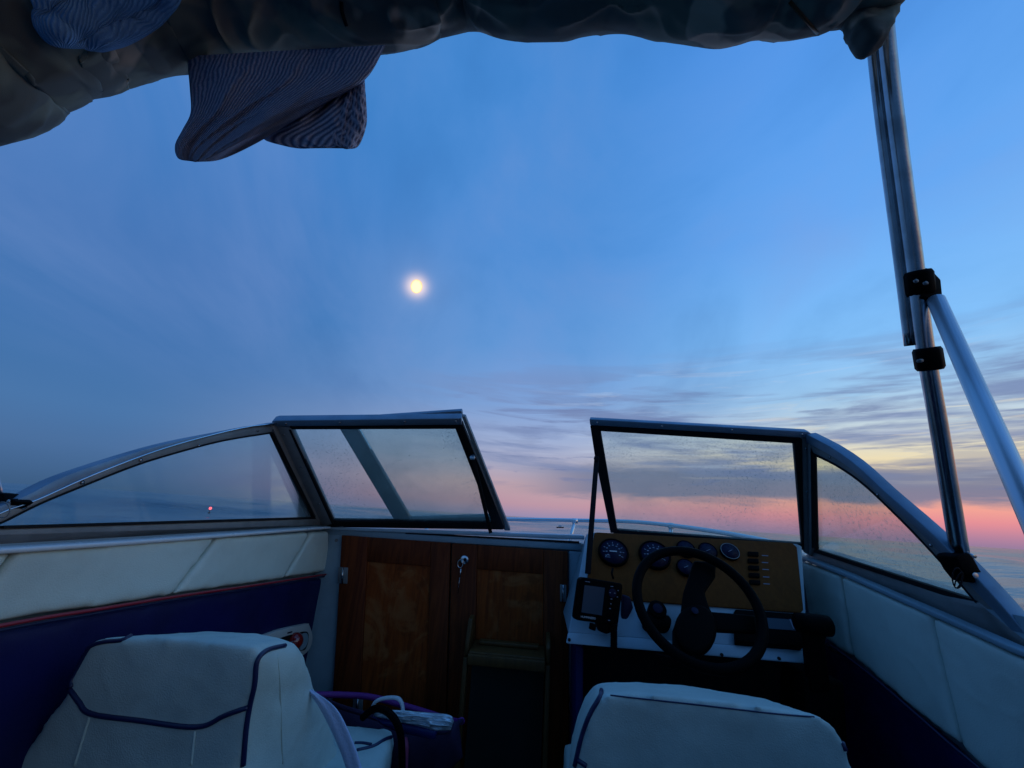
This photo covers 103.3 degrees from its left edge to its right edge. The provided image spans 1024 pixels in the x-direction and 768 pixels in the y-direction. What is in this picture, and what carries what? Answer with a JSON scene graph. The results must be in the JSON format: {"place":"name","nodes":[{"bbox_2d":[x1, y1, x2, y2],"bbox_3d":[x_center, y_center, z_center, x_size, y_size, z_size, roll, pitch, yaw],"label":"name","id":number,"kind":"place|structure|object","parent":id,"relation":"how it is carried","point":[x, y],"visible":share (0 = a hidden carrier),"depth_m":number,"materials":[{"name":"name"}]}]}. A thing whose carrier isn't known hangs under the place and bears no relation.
{"place":"outdoors","nodes":[
{"label":"outdoors","id":0,"kind":"place"},
{"bbox_2d":[410,279,422,292],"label":"moon","id":1,"kind":"object","parent":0,"point":[416,286],"visible":1,"depth_m":18757.99,"materials":[{"name":"white"}]},
{"bbox_2d":[0,483,1023,609],"bbox_3d":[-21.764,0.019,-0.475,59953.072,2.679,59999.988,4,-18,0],"label":"sea","id":2,"kind":"structure","parent":0,"point":[1003,568],"depth_m":44.36,"materials":[{"name":"blue liquid"}]},
{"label":"boat hull","id":3,"kind":"structure","parent":2,"relation":"in","visible":0},
{"bbox_2d":[0,525,330,767],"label":"side wall","id":4,"kind":"structure","parent":3,"relation":"attached to","point":[65,603],"depth_m":0.76,"materials":[{"name":"white leather"}]},
{"bbox_2d":[0,517,320,543],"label":"coaming","id":5,"kind":"object","parent":4,"relation":"attached to","point":[107,529],"visible":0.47,"depth_m":0.81,"materials":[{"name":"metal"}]},
{"bbox_2d":[262,623,311,654],"bbox_3d":[-0.688,0.807,1.257,0.072,0.114,0.283,2,-18,5],"label":"wall lamp","id":6,"kind":"object","parent":4,"relation":"attached to","point":[299,636],"visible":0.47,"depth_m":1.27,"materials":[{"name":"beige plastic"}]},
{"bbox_2d":[802,554,1023,767],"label":"side wall","id":7,"kind":"structure","parent":3,"relation":"attached to","point":[926,685],"depth_m":0.94,"materials":[{"name":"white leather"}]},
{"bbox_2d":[807,549,1023,645],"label":"coaming","id":8,"kind":"object","parent":7,"relation":"attached to","point":[901,587],"visible":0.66,"depth_m":0.96,"materials":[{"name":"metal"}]},
{"bbox_2d":[0,409,1023,633],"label":"windshield","id":9,"kind":"object","parent":8,"relation":"on","point":[987,590],"visible":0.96,"depth_m":1.30,"materials":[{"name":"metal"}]},
{"bbox_2d":[0,492,32,517],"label":"pole foot","id":10,"kind":"object","parent":9,"relation":"attached to","point":[6,498],"visible":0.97,"depth_m":0.62},
{"bbox_2d":[0,0,1023,552],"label":"bimini top","id":11,"kind":"object","parent":9,"relation":"attached to","point":[44,86],"visible":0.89,"depth_m":0.80,"materials":[{"name":"fabric"}]},
{"bbox_2d":[30,0,180,52],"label":"blue towel","id":12,"kind":"object","parent":11,"relation":"on","point":[102,26],"visible":1,"depth_m":0.66,"materials":[{"name":"blue fabric"}]},
{"bbox_2d":[175,45,385,161],"bbox_3d":[-0.452,-0.515,0.744,0.404,0.327,0.052,4,-18,0],"label":"hanging towel","id":13,"kind":"object","parent":11,"relation":"hanging from","point":[307,98],"visible":1,"depth_m":0.74,"materials":[{"name":"blue fabric"}]},
{"bbox_2d":[936,552,980,588],"bbox_3d":[0.943,0.392,0.855,0.087,0.072,0.069,4,-18,0],"label":"pole foot","id":14,"kind":"object","parent":9,"relation":"attached to","point":[961,567],"visible":1,"depth_m":0.85},
{"bbox_2d":[0,0,1023,549],"label":"sky","id":15,"kind":"structure","parent":0,"point":[617,226],"materials":[{"name":"blue"}]},
{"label":"cockpit floor","id":16,"kind":"structure","parent":0,"visible":0},
{"bbox_2d":[22,631,393,767],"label":"boat seat","id":17,"kind":"object","parent":16,"relation":"on","point":[208,699],"visible":0.98,"depth_m":0.63,"materials":[{"name":"leather"}]},
{"bbox_2d":[310,689,361,767],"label":"pale towel","id":18,"kind":"object","parent":17,"relation":"hanging from","point":[339,730],"visible":1,"depth_m":0.75,"materials":[{"name":"white fabric"}]},
{"bbox_2d":[315,691,464,767],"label":"beach bag","id":19,"kind":"object","parent":16,"relation":"on","point":[442,749],"visible":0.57,"depth_m":1.02,"materials":[{"name":"purple"}]},
{"bbox_2d":[371,695,453,738],"bbox_3d":[-0.251,0.822,0.993,0.220,0.077,0.052,2,-18,6],"label":"cooler bag","id":20,"kind":"object","parent":19,"relation":"in","point":[426,725],"visible":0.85,"depth_m":0.98,"materials":[{"name":"fabric"}]},
{"bbox_2d":[454,615,550,767],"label":"wooden step","id":21,"kind":"object","parent":16,"relation":"on","point":[505,720],"visible":1,"depth_m":1.24,"materials":[{"name":"brown wood"}]},
{"bbox_2d":[305,527,808,736],"bbox_3d":[0.122,1.071,1.323,1.724,1.100,0.110,2,-18,5],"label":"bulkhead","id":22,"kind":"object","parent":16,"relation":"on","point":[320,662],"visible":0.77,"depth_m":1.44,"materials":[{"name":"white plastic"}]},
{"bbox_2d":[333,535,450,713],"bbox_3d":[-0.413,1.032,1.317,0.484,0.984,0.030,2,-18,5],"label":"cabin door","id":23,"kind":"structure","parent":22,"relation":"attached to","point":[392,634],"depth_m":1.39,"materials":[{"name":"brown wood"}]},
{"bbox_2d":[361,562,429,710],"bbox_3d":[-0.394,0.950,1.351,0.289,0.643,0.014,2,-18,5],"label":"door panel","id":24,"kind":"structure","parent":23,"relation":"in","point":[395,647],"depth_m":1.38,"materials":[{"name":"brown wood"}]},
{"bbox_2d":[447,543,568,767],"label":"cabin door","id":25,"kind":"structure","parent":22,"relation":"attached to","point":[499,595],"depth_m":1.38,"materials":[{"name":"brown wood"}]},
{"bbox_2d":[457,559,462,591],"bbox_3d":[-0.182,0.663,1.400,0.021,0.107,0.008,4,-18,0],"label":"key","id":26,"kind":"object","parent":25,"relation":"hanging from","point":[460,571],"visible":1,"depth_m":1.41,"materials":[{"name":"silver metal"}]},
{"bbox_2d":[476,569,542,767],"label":"door panel","id":27,"kind":"structure","parent":25,"relation":"in","point":[509,607],"depth_m":1.38,"materials":[{"name":"brown wood"}]},
{"bbox_2d":[563,532,805,743],"bbox_3d":[0.531,1.011,1.094,0.795,1.124,0.320,2,-18,5],"label":"helm console","id":28,"kind":"object","parent":16,"relation":"on","point":[771,573],"visible":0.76,"depth_m":1.22,"materials":[{"name":"white plastic"}]},
{"bbox_2d":[572,577,621,633],"bbox_3d":[0.233,0.594,1.087,0.134,0.134,0.072,5,-18,-5],"label":"fish finder","id":29,"kind":"object","parent":28,"relation":"attached to","point":[597,602],"visible":0.98,"depth_m":1.08,"materials":[{"name":"black plastic"}]},
{"bbox_2d":[610,624,616,649],"bbox_3d":[0.265,0.656,1.052,0.019,0.060,0.014,4,-18,0],"label":"coiled cord","id":30,"kind":"object","parent":29,"relation":"hanging from","point":[613,636],"visible":1,"depth_m":1.05,"materials":[{"name":"black plastic"}]},
{"bbox_2d":[611,568,632,618],"bbox_3d":[0.309,0.596,1.143,0.059,0.137,0.025,2,-18,5],"label":"radio microphone","id":31,"kind":"object","parent":28,"relation":"attached to","point":[626,606],"visible":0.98,"depth_m":1.13,"materials":[{"name":"black plastic"}]},
{"bbox_2d":[632,546,768,676],"bbox_3d":[0.453,0.548,0.990,0.271,0.271,0.251,16,-22,-33],"label":"steering wheel","id":32,"kind":"object","parent":28,"relation":"on","point":[698,625],"visible":1,"depth_m":0.97,"materials":[{"name":"black plastic"}]},
{"bbox_2d":[780,613,847,758],"bbox_3d":[0.745,0.740,1.010,0.113,0.322,0.164,2,-18,5],"label":"throttle lever","id":33,"kind":"object","parent":28,"relation":"attached to","point":[811,685],"visible":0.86,"depth_m":0.98,"materials":[{"name":"black plastic"}]},
{"bbox_2d":[563,682,850,767],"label":"boat seat","id":34,"kind":"object","parent":16,"relation":"on","point":[632,725],"visible":1,"depth_m":0.64,"materials":[{"name":"leather"}]},
{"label":"foredeck","id":35,"kind":"structure","parent":0,"visible":0},
{"bbox_2d":[506,517,770,540],"bbox_3d":[0.254,0.865,2.160,1.889,0.323,0.874,1,-18,8],"label":"bow rail","id":36,"kind":"object","parent":35,"relation":"on","point":[670,526],"visible":0.49,"depth_m":2.44,"materials":[{"name":"silver metal"}]}
]}

